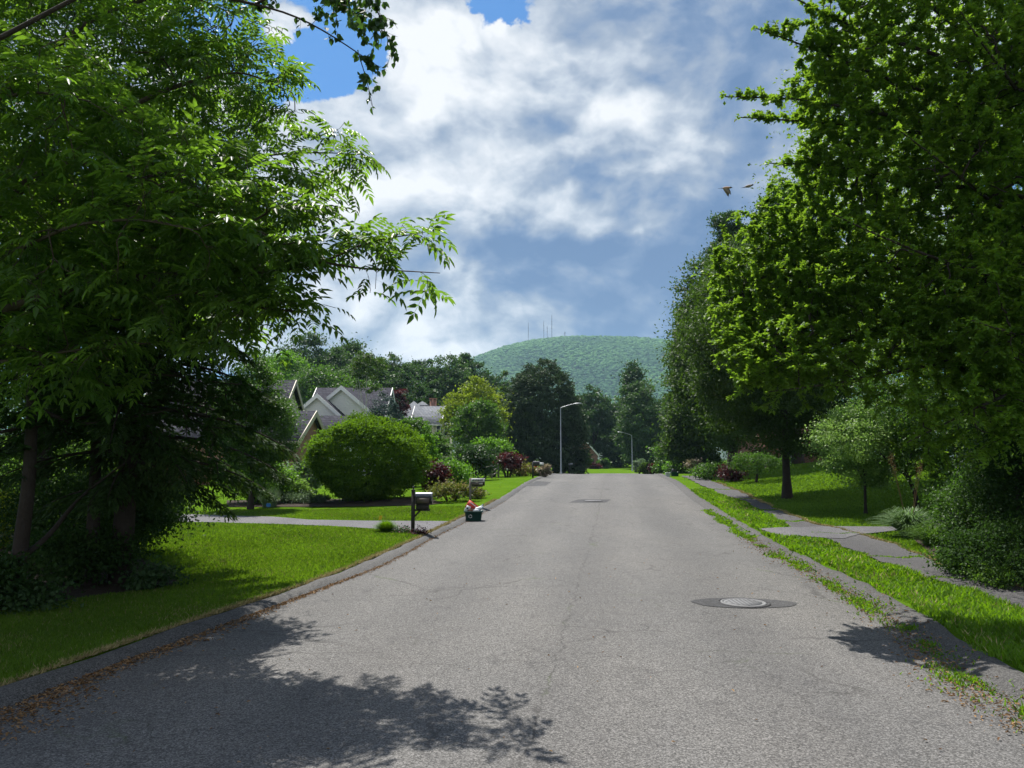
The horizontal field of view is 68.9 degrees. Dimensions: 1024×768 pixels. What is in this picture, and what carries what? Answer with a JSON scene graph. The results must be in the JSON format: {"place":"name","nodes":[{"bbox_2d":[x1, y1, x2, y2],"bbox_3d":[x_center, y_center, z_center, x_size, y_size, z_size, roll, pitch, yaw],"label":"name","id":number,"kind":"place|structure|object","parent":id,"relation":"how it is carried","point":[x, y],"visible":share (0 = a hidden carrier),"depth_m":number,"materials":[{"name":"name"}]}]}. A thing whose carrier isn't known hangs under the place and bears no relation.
{"place":"outdoors","nodes":[
{"label":"outdoors","id":0,"kind":"place"},
{"bbox_2d":[182,514,452,531],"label":"driveway","id":1,"kind":"structure","parent":0,"point":[296,521],"depth_m":20.99,"materials":[{"name":"concrete"}]},
{"bbox_2d":[1,344,968,458],"bbox_3d":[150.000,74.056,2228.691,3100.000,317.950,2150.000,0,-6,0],"label":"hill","id":2,"kind":"structure","parent":0,"point":[721,454],"depth_m":1552.84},
{"bbox_2d":[420,335,902,424],"bbox_3d":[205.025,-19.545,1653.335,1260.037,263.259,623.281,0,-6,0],"label":"hill forest","id":3,"kind":"object","parent":2,"relation":"on","point":[606,348],"visible":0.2,"depth_m":1665.24,"materials":[{"name":"green plant"}]},
{"bbox_2d":[0,473,1023,767],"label":"road","id":4,"kind":"structure","parent":0,"point":[512,653],"depth_m":6.53,"materials":[{"name":"asphalt"}]},
{"bbox_2d":[0,473,573,710],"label":"kerb","id":5,"kind":"structure","parent":4,"relation":"on","point":[12,694],"depth_m":8.03,"materials":[{"name":"concrete"}]},
{"bbox_2d":[464,510,482,520],"bbox_3d":[-1.127,3.864,21.930,0.560,0.278,0.428,0,-6,0],"label":"recycling bin","id":6,"kind":"object","parent":4,"relation":"on","point":[473,515],"visible":0.96,"depth_m":21.75,"materials":[{"name":"green plastic"}]},
{"bbox_2d":[0,502,1023,764],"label":"leaf litter","id":7,"kind":"object","parent":4,"relation":"on","point":[92,676],"visible":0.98,"depth_m":6.67,"materials":[{"name":"plant"}]},
{"bbox_2d":[717,597,770,607],"bbox_3d":[3.025,2.864,9.758,0.680,0.041,0.680,0,-6,0],"label":"manhole cover","id":8,"kind":"object","parent":4,"relation":"on","point":[744,602],"visible":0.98,"depth_m":9.71,"materials":[{"name":"metal"}]},
{"bbox_2d":[691,598,796,607],"bbox_3d":[3.042,2.859,9.748,1.380,0.012,0.685,0,-6,0],"label":"road patch","id":9,"kind":"object","parent":4,"relation":"on","point":[713,602],"visible":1,"depth_m":9.74,"materials":[{"name":"asphalt"}]},
{"bbox_2d":[654,473,1023,705],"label":"kerb","id":10,"kind":"structure","parent":4,"relation":"on","point":[991,667],"depth_m":8.16,"materials":[{"name":"concrete"}]},
{"bbox_2d":[700,508,1023,731],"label":"gutter weeds","id":11,"kind":"object","parent":4,"relation":"on","point":[741,533],"visible":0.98,"depth_m":9.11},
{"bbox_2d":[0,435,1023,686],"bbox_3d":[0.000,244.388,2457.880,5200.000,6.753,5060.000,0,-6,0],"label":"ground","id":12,"kind":"structure","parent":0,"point":[500,487],"depth_m":28.44,"materials":[{"name":"plant"}]},
{"bbox_2d":[0,533,175,606],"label":"planting bed","id":13,"kind":"object","parent":12,"relation":"on","point":[103,588],"visible":0.11,"depth_m":10.49,"materials":[{"name":"soil"}]},
{"bbox_2d":[0,489,17,548],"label":"shrub","id":14,"kind":"object","parent":13,"relation":"on","point":[7,537],"visible":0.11,"depth_m":15.07,"materials":[{"name":"green plant"}]},
{"bbox_2d":[0,537,77,613],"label":"shrub","id":15,"kind":"object","parent":13,"relation":"on","point":[9,579],"visible":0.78,"depth_m":9.17,"materials":[{"name":"green plant"}]},
{"bbox_2d":[0,567,83,614],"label":"ground cover plant","id":16,"kind":"object","parent":13,"relation":"on","point":[28,599],"visible":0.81,"depth_m":8.92,"materials":[{"name":"green plant"}]},
{"bbox_2d":[1,508,171,591],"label":"shrub","id":17,"kind":"object","parent":13,"relation":"on","point":[71,549],"visible":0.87,"depth_m":10.66,"materials":[{"name":"green plant"}]},
{"bbox_2d":[0,331,195,538],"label":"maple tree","id":18,"kind":"object","parent":13,"relation":"on","point":[8,461],"visible":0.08,"depth_m":15.01,"materials":[{"name":"green plant"}]},
{"bbox_2d":[0,461,248,571],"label":"shrub","id":19,"kind":"object","parent":13,"relation":"on","point":[160,521],"visible":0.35,"depth_m":13.17,"materials":[{"name":"green plant"}]},
{"bbox_2d":[0,229,281,582],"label":"understorey tree","id":20,"kind":"object","parent":13,"relation":"on","point":[22,531],"visible":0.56,"depth_m":9.58,"materials":[{"name":"green plant"}]},
{"bbox_2d":[92,552,195,590],"bbox_3d":[-5.211,2.737,10.693,1.592,0.681,1.251,-5,-8,43],"label":"ground cover plant","id":21,"kind":"object","parent":13,"relation":"on","point":[144,578],"visible":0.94,"depth_m":10.51,"materials":[{"name":"green plant"}]},
{"bbox_2d":[0,0,291,552],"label":"maple tree","id":22,"kind":"object","parent":13,"relation":"on","point":[50,21],"visible":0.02,"depth_m":15.24,"materials":[{"name":"green plant"}]},
{"bbox_2d":[0,104,303,585],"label":"hemlock tree","id":23,"kind":"object","parent":13,"relation":"on","point":[127,487],"visible":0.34,"depth_m":10.92,"materials":[{"name":"green plant"}]},
{"bbox_2d":[0,0,457,430],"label":"ash tree","id":24,"kind":"object","parent":13,"relation":"on","point":[227,255],"visible":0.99,"depth_m":7.99,"materials":[{"name":"green plant"}]},
{"bbox_2d":[0,0,398,114],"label":"birch tree","id":25,"kind":"object","parent":12,"relation":"on","point":[360,27],"visible":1,"depth_m":5.27,"materials":[{"name":"green plant"}]},
{"bbox_2d":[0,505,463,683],"bbox_3d":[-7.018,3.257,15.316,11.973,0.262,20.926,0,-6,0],"label":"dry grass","id":26,"kind":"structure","parent":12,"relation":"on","point":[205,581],"depth_m":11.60,"materials":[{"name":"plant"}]},
{"bbox_2d":[0,505,464,684],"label":"lawn grass","id":27,"kind":"structure","parent":12,"relation":"on","point":[56,632],"depth_m":11.67,"materials":[{"name":"plant"}]},
{"bbox_2d":[141,380,323,484],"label":"brick house","id":28,"kind":"structure","parent":12,"relation":"on","point":[314,422],"depth_m":47.02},
{"bbox_2d":[0,498,496,685],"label":"dry grass","id":29,"kind":"structure","parent":12,"relation":"on","point":[110,646],"depth_m":8.82,"materials":[{"name":"plant"}]},
{"bbox_2d":[199,345,321,508],"bbox_3d":[-9.180,1.570,27.015,4.472,6.146,4.102,0,-6,0],"label":"willow tree","id":30,"kind":"object","parent":12,"relation":"on","point":[286,416],"visible":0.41,"depth_m":26.68,"materials":[{"name":"green plant"}]},
{"bbox_2d":[244,348,319,388],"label":"tree","id":31,"kind":"object","parent":12,"relation":"on","point":[295,363],"visible":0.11,"depth_m":103.81,"materials":[{"name":"green plant"}]},
{"bbox_2d":[289,461,321,496],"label":"bush","id":32,"kind":"object","parent":12,"relation":"on","point":[306,476],"visible":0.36,"depth_m":32.45,"materials":[{"name":"green plant"}]},
{"bbox_2d":[267,327,353,386],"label":"tree","id":33,"kind":"object","parent":12,"relation":"on","point":[335,353],"visible":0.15,"depth_m":111.46,"materials":[{"name":"green plant"}]},
{"bbox_2d":[227,498,440,506],"bbox_3d":[-7.146,4.587,29.247,10.048,0.230,4.491,-1,-6,12],"label":"planting bed","id":34,"kind":"object","parent":12,"relation":"on","point":[391,502],"visible":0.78,"depth_m":28.17,"materials":[{"name":"soil"}]},
{"bbox_2d":[211,460,309,503],"bbox_3d":[-10.201,3.858,29.747,4.109,2.683,4.107,2,-6,-22],"label":"shrub","id":35,"kind":"object","parent":34,"relation":"on","point":[286,472],"visible":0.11,"depth_m":29.49,"materials":[{"name":"green plant"}]},
{"bbox_2d":[258,485,281,507],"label":"ornamental grass","id":36,"kind":"object","parent":34,"relation":"on","point":[264,502],"depth_m":27.27,"materials":[{"name":"plant"}]},
{"bbox_2d":[278,487,320,503],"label":"perennial","id":37,"kind":"object","parent":34,"relation":"on","point":[298,497],"visible":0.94,"depth_m":29.00,"materials":[{"name":"plant"}]},
{"bbox_2d":[286,476,318,495],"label":"shrub","id":38,"kind":"object","parent":34,"relation":"on","point":[299,487],"visible":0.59,"depth_m":29.93,"materials":[{"name":"green plant"}]},
{"bbox_2d":[299,409,437,501],"bbox_3d":[-5.787,2.944,30.017,5.670,3.917,5.669,0,-6,0],"label":"globe bush","id":39,"kind":"object","parent":34,"relation":"on","point":[363,437],"visible":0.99,"depth_m":28.31,"materials":[{"name":"green plant"}]},
{"bbox_2d":[287,358,394,404],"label":"tree","id":40,"kind":"object","parent":12,"relation":"on","point":[323,379],"visible":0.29,"depth_m":94.47,"materials":[{"name":"green plant"}]},
{"bbox_2d":[303,386,398,473],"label":"white house","id":41,"kind":"structure","parent":12,"relation":"on","point":[329,405],"depth_m":66.10,"materials":[{"name":"beige"}]},
{"bbox_2d":[327,332,383,380],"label":"tree","id":42,"kind":"object","parent":12,"relation":"on","point":[354,347],"visible":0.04,"depth_m":122.47,"materials":[{"name":"green plant"}]},
{"bbox_2d":[345,349,391,476],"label":"birch tree","id":43,"kind":"object","parent":12,"relation":"on","point":[357,362],"visible":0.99,"depth_m":59.96,"materials":[{"name":"green plant"}]},
{"bbox_2d":[336,350,403,388],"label":"tree","id":44,"kind":"object","parent":12,"relation":"on","point":[348,369],"visible":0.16,"depth_m":104.41,"materials":[{"name":"green plant"}]},
{"bbox_2d":[364,391,403,453],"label":"blue spruce","id":45,"kind":"object","parent":12,"relation":"on","point":[387,407],"visible":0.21,"depth_m":51.79,"materials":[{"name":"green plant"}]},
{"bbox_2d":[374,520,398,531],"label":"grass tuft","id":46,"kind":"object","parent":12,"relation":"on","point":[385,525],"visible":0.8,"depth_m":18.47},
{"bbox_2d":[376,352,425,402],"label":"tree","id":47,"kind":"object","parent":12,"relation":"on","point":[393,357],"visible":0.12,"depth_m":118.04,"materials":[{"name":"green plant"}]},
{"bbox_2d":[394,387,410,419],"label":"plum tree","id":48,"kind":"object","parent":12,"relation":"on","point":[398,393],"visible":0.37,"depth_m":81.77,"materials":[{"name":"purple plant"}]},
{"bbox_2d":[384,366,429,403],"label":"tree","id":49,"kind":"object","parent":12,"relation":"on","point":[405,383],"visible":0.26,"depth_m":103.56,"materials":[{"name":"green plant"}]},
{"bbox_2d":[395,415,434,464],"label":"shrub","id":50,"kind":"object","parent":12,"relation":"on","point":[415,423],"visible":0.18,"depth_m":40.35,"materials":[{"name":"green plant"}]},
{"bbox_2d":[411,486,432,531],"bbox_3d":[-2.218,3.124,18.366,0.539,1.214,0.238,0,-6,0],"label":"mailbox","id":51,"kind":"object","parent":12,"relation":"on","point":[424,500],"visible":0.99,"depth_m":18.32,"materials":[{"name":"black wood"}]},
{"bbox_2d":[402,358,444,397],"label":"tree","id":52,"kind":"object","parent":12,"relation":"on","point":[423,365],"visible":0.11,"depth_m":125.97,"materials":[{"name":"green plant"}]},
{"bbox_2d":[400,398,451,460],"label":"cream house","id":53,"kind":"structure","parent":12,"relation":"on","point":[423,410],"depth_m":83.82,"materials":[{"name":"paint"}]},
{"bbox_2d":[418,423,443,483],"bbox_3d":[-4.143,3.606,36.821,2.080,3.382,2.127,0,-6,0],"label":"arborvitae","id":54,"kind":"object","parent":12,"relation":"on","point":[432,452],"visible":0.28,"depth_m":36.77,"materials":[{"name":"green plant"}]},
{"bbox_2d":[420,388,442,405],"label":"spruce tree","id":55,"kind":"object","parent":12,"relation":"on","point":[432,392],"visible":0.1,"depth_m":99.93,"materials":[{"name":"green plant"}]},
{"bbox_2d":[417,458,454,491],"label":"barberry bush","id":56,"kind":"object","parent":12,"relation":"on","point":[440,471],"visible":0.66,"depth_m":31.48,"materials":[{"name":"red plant"}]},
{"bbox_2d":[433,430,453,461],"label":"shrub","id":57,"kind":"object","parent":12,"relation":"on","point":[442,442],"visible":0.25,"depth_m":44.90,"materials":[{"name":"green plant"}]},
{"bbox_2d":[420,353,473,414],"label":"tree","id":58,"kind":"object","parent":12,"relation":"on","point":[455,374],"visible":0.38,"depth_m":121.04,"materials":[{"name":"green plant"}]},
{"bbox_2d":[420,476,486,501],"bbox_3d":[-2.175,3.914,27.688,2.680,1.008,2.444,-4,-7,32],"label":"spirea shrub","id":59,"kind":"object","parent":12,"relation":"on","point":[447,488],"visible":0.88,"depth_m":27.45,"materials":[{"name":"green plant"}]},
{"bbox_2d":[436,454,478,485],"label":"shrub","id":60,"kind":"object","parent":12,"relation":"on","point":[458,469],"visible":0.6,"depth_m":33.06,"materials":[{"name":"green plant"}]},
{"bbox_2d":[432,375,513,466],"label":"locust tree","id":61,"kind":"object","parent":12,"relation":"on","point":[459,399],"visible":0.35,"depth_m":75.82,"materials":[{"name":"green plant"}]},
{"bbox_2d":[436,396,515,473],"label":"maple tree","id":62,"kind":"object","parent":12,"relation":"on","point":[470,412],"visible":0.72,"depth_m":63.00,"materials":[{"name":"green plant"}]},
{"bbox_2d":[444,439,507,478],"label":"shrub","id":63,"kind":"object","parent":12,"relation":"on","point":[479,457],"visible":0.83,"depth_m":42.48,"materials":[{"name":"green plant"}]},
{"bbox_2d":[469,478,484,499],"bbox_3d":[-1.196,3.733,25.466,0.533,1.035,0.214,0,-6,0],"label":"mailbox","id":64,"kind":"object","parent":12,"relation":"on","point":[476,482],"visible":0.99,"depth_m":25.41,"materials":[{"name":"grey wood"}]},
{"bbox_2d":[445,361,511,404],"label":"tree","id":65,"kind":"object","parent":12,"relation":"on","point":[493,380],"visible":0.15,"depth_m":133.53,"materials":[{"name":"green plant"}]},
{"bbox_2d":[470,433,523,476],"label":"shrub","id":66,"kind":"object","parent":12,"relation":"on","point":[503,446],"visible":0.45,"depth_m":49.45,"materials":[{"name":"green plant"}]},
{"bbox_2d":[492,451,528,476],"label":"barberry bush","id":67,"kind":"object","parent":12,"relation":"on","point":[508,460],"visible":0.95,"depth_m":46.55,"materials":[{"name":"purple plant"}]},
{"bbox_2d":[505,459,537,475],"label":"spirea shrub","id":68,"kind":"object","parent":12,"relation":"on","point":[523,471],"visible":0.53,"depth_m":48.11,"materials":[{"name":"green plant"}]},
{"bbox_2d":[536,463,553,476],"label":"spirea shrub","id":69,"kind":"object","parent":12,"relation":"on","point":[543,471],"visible":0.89,"depth_m":47.43,"materials":[{"name":"beige plant"}]},
{"bbox_2d":[501,357,594,473],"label":"beech tree","id":70,"kind":"object","parent":12,"relation":"on","point":[527,384],"visible":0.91,"depth_m":89.12,"materials":[{"name":"green plant"}]},
{"bbox_2d":[571,384,624,458],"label":"oak tree","id":71,"kind":"object","parent":12,"relation":"on","point":[597,416],"visible":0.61,"depth_m":135.69,"materials":[{"name":"green plant"}]},
{"bbox_2d":[600,450,633,467],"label":"shrub","id":72,"kind":"object","parent":12,"relation":"on","point":[620,463],"visible":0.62,"depth_m":134.48,"materials":[{"name":"green plant"}]},
{"bbox_2d":[603,358,653,464],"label":"pine tree","id":73,"kind":"object","parent":12,"relation":"on","point":[631,373],"visible":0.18,"depth_m":144.24,"materials":[{"name":"green plant"}]},
{"bbox_2d":[607,377,666,468],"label":"oak tree","id":74,"kind":"object","parent":12,"relation":"on","point":[637,397],"visible":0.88,"depth_m":120.09,"materials":[{"name":"green plant"}]},
{"bbox_2d":[645,442,668,472],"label":"shrub","id":75,"kind":"object","parent":12,"relation":"on","point":[658,453],"visible":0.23,"depth_m":73.76,"materials":[{"name":"green plant"}]},
{"bbox_2d":[645,303,726,472],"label":"linden tree","id":76,"kind":"object","parent":12,"relation":"on","point":[677,448],"visible":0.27,"depth_m":60.94,"materials":[{"name":"green plant"}]},
{"bbox_2d":[679,459,722,479],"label":"juniper shrub","id":77,"kind":"object","parent":12,"relation":"on","point":[705,471],"visible":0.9,"depth_m":40.49,"materials":[{"name":"green plant"}]},
{"bbox_2d":[699,452,725,463],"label":"shrub","id":78,"kind":"object","parent":12,"relation":"on","point":[714,457],"visible":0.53,"depth_m":59.42,"materials":[{"name":"green plant"}]},
{"bbox_2d":[650,231,792,471],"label":"linden tree","id":79,"kind":"object","parent":12,"relation":"on","point":[733,448],"visible":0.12,"depth_m":46.41,"materials":[{"name":"green plant"}]},
{"bbox_2d":[696,209,749,463],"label":"oak tree","id":80,"kind":"object","parent":12,"relation":"on","point":[733,228],"visible":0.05,"depth_m":50.85,"materials":[{"name":"green plant"}]},
{"bbox_2d":[715,464,754,481],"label":"barberry bush","id":81,"kind":"object","parent":12,"relation":"on","point":[726,473],"visible":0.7,"depth_m":38.46,"materials":[{"name":"red plant"}]},
{"bbox_2d":[716,445,800,482],"bbox_3d":[12.212,4.034,37.000,3.779,1.995,3.251,0,-6,0],"label":"weeping tree","id":82,"kind":"object","parent":12,"relation":"on","point":[771,463],"visible":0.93,"depth_m":36.65,"materials":[{"name":"green plant"}]},
{"bbox_2d":[654,229,886,498],"bbox_3d":[10.377,-0.842,28.648,10.232,10.685,9.191,0,-6,0],"label":"linden tree","id":83,"kind":"object","parent":12,"relation":"on","point":[748,422],"visible":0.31,"depth_m":27.98,"materials":[{"name":"green plant"}]},
{"bbox_2d":[738,402,831,466],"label":"tree","id":84,"kind":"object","parent":12,"relation":"on","point":[751,444],"depth_m":51.94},
{"bbox_2d":[739,176,842,463],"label":"oak tree","id":85,"kind":"object","parent":12,"relation":"on","point":[801,459],"visible":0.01,"depth_m":52.11,"materials":[{"name":"green plant"}]},
{"bbox_2d":[689,487,1023,670],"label":"verge grass","id":86,"kind":"structure","parent":12,"relation":"on","point":[991,618],"depth_m":10.19,"materials":[{"name":"plant"}]},
{"bbox_2d":[691,0,1023,475],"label":"cherry tree","id":87,"kind":"object","parent":12,"relation":"on","point":[988,297],"visible":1,"depth_m":9.03,"materials":[{"name":"green plant"}]},
{"bbox_2d":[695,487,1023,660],"bbox_3d":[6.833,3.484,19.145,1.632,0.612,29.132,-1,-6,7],"label":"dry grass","id":88,"kind":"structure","parent":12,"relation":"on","point":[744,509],"depth_m":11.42,"materials":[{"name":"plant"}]},
{"bbox_2d":[794,395,931,513],"bbox_3d":[10.683,2.111,22.501,4.330,3.864,4.466,0,-6,0],"label":"dogwood tree","id":89,"kind":"object","parent":12,"relation":"on","point":[850,429],"visible":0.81,"depth_m":21.81,"materials":[{"name":"green plant"}]},
{"bbox_2d":[709,459,1021,584],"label":"lawn grass","id":90,"kind":"structure","parent":12,"relation":"on","point":[759,491],"depth_m":26.21,"materials":[{"name":"plant"}]},
{"bbox_2d":[715,482,1023,587],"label":"dry grass","id":91,"kind":"structure","parent":12,"relation":"on","point":[805,518],"depth_m":19.98,"materials":[{"name":"plant"}]},
{"bbox_2d":[747,0,1023,562],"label":"oak tree","id":92,"kind":"object","parent":12,"relation":"on","point":[880,61],"visible":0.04,"depth_m":13.64,"materials":[{"name":"green plant"}]},
{"bbox_2d":[875,376,1000,512],"bbox_3d":[12.262,1.698,20.769,3.973,4.244,2.743,-5,-8,42],"label":"crabapple tree","id":93,"kind":"object","parent":12,"relation":"on","point":[913,452],"visible":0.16,"depth_m":20.84,"materials":[{"name":"green plant"}]},
{"bbox_2d":[908,541,974,573],"bbox_3d":[7.007,2.793,11.853,1.318,0.660,1.256,0,-6,0],"label":"ground cover plant","id":94,"kind":"object","parent":12,"relation":"on","point":[940,563],"visible":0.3,"depth_m":11.81,"materials":[{"name":"green plant"}]},
{"bbox_2d":[909,506,1023,589],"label":"lilac shrub","id":95,"kind":"object","parent":12,"relation":"on","point":[986,544],"visible":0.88,"depth_m":11.00,"materials":[{"name":"green plant"}]},
{"bbox_2d":[914,512,1021,567],"bbox_3d":[9.959,3.134,15.767,3.951,0.554,11.831,-5,-7,40],"label":"planting bed","id":96,"kind":"object","parent":12,"relation":"on","point":[926,546],"visible":0.01,"depth_m":15.59,"materials":[{"name":"soil"}]},
{"bbox_2d":[863,453,943,537],"bbox_3d":[9.208,2.589,17.453,1.948,2.010,1.968,0,-6,0],"label":"yucca plant","id":97,"kind":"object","parent":96,"relation":"on","point":[901,519],"depth_m":17.23,"materials":[{"name":"green plant"}]},
{"bbox_2d":[814,223,1023,512],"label":"maple tree","id":98,"kind":"object","parent":96,"relation":"on","point":[928,397],"visible":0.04,"depth_m":20.05,"materials":[{"name":"green plant"}]},
{"bbox_2d":[894,520,949,545],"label":"ornamental grass","id":99,"kind":"object","parent":96,"relation":"on","point":[920,532],"depth_m":15.53,"materials":[{"name":"green plant"}]},
{"bbox_2d":[908,459,1014,555],"bbox_3d":[9.002,2.249,14.222,2.511,2.236,2.951,0,-6,0],"label":"lilac shrub","id":100,"kind":"object","parent":96,"relation":"on","point":[940,517],"visible":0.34,"depth_m":14.08,"materials":[{"name":"green plant"}]},
{"bbox_2d":[911,439,1013,533],"bbox_3d":[9.655,2.045,14.347,4.496,2.695,4.233,0,-6,0],"label":"juniper shrub","id":101,"kind":"object","parent":96,"relation":"on","point":[969,486],"visible":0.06,"depth_m":14.17,"materials":[{"name":"green plant"}]},
{"bbox_2d":[923,396,1023,549],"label":"lilac shrub","id":102,"kind":"object","parent":96,"relation":"on","point":[994,476],"visible":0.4,"depth_m":12.77,"materials":[{"name":"green plant"}]},
{"bbox_2d":[953,553,1023,591],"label":"ground cover plant","id":103,"kind":"object","parent":12,"relation":"on","point":[990,579],"visible":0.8,"depth_m":10.59,"materials":[{"name":"green plant"}]},
{"bbox_2d":[1,0,1023,429],"label":"sky","id":104,"kind":"structure","parent":0,"point":[579,151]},
{"bbox_2d":[759,526,934,537],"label":"driveway","id":105,"kind":"structure","parent":0,"point":[813,531],"depth_m":18.51,"materials":[{"name":"concrete"}]},
{"bbox_2d":[682,476,1023,607],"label":"sidewalk","id":106,"kind":"structure","parent":0,"point":[866,544],"depth_m":14.71,"materials":[{"name":"concrete"}]},
{"bbox_2d":[721,489,976,578],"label":"path weeds","id":107,"kind":"object","parent":106,"relation":"on","point":[910,556],"visible":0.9,"depth_m":13.91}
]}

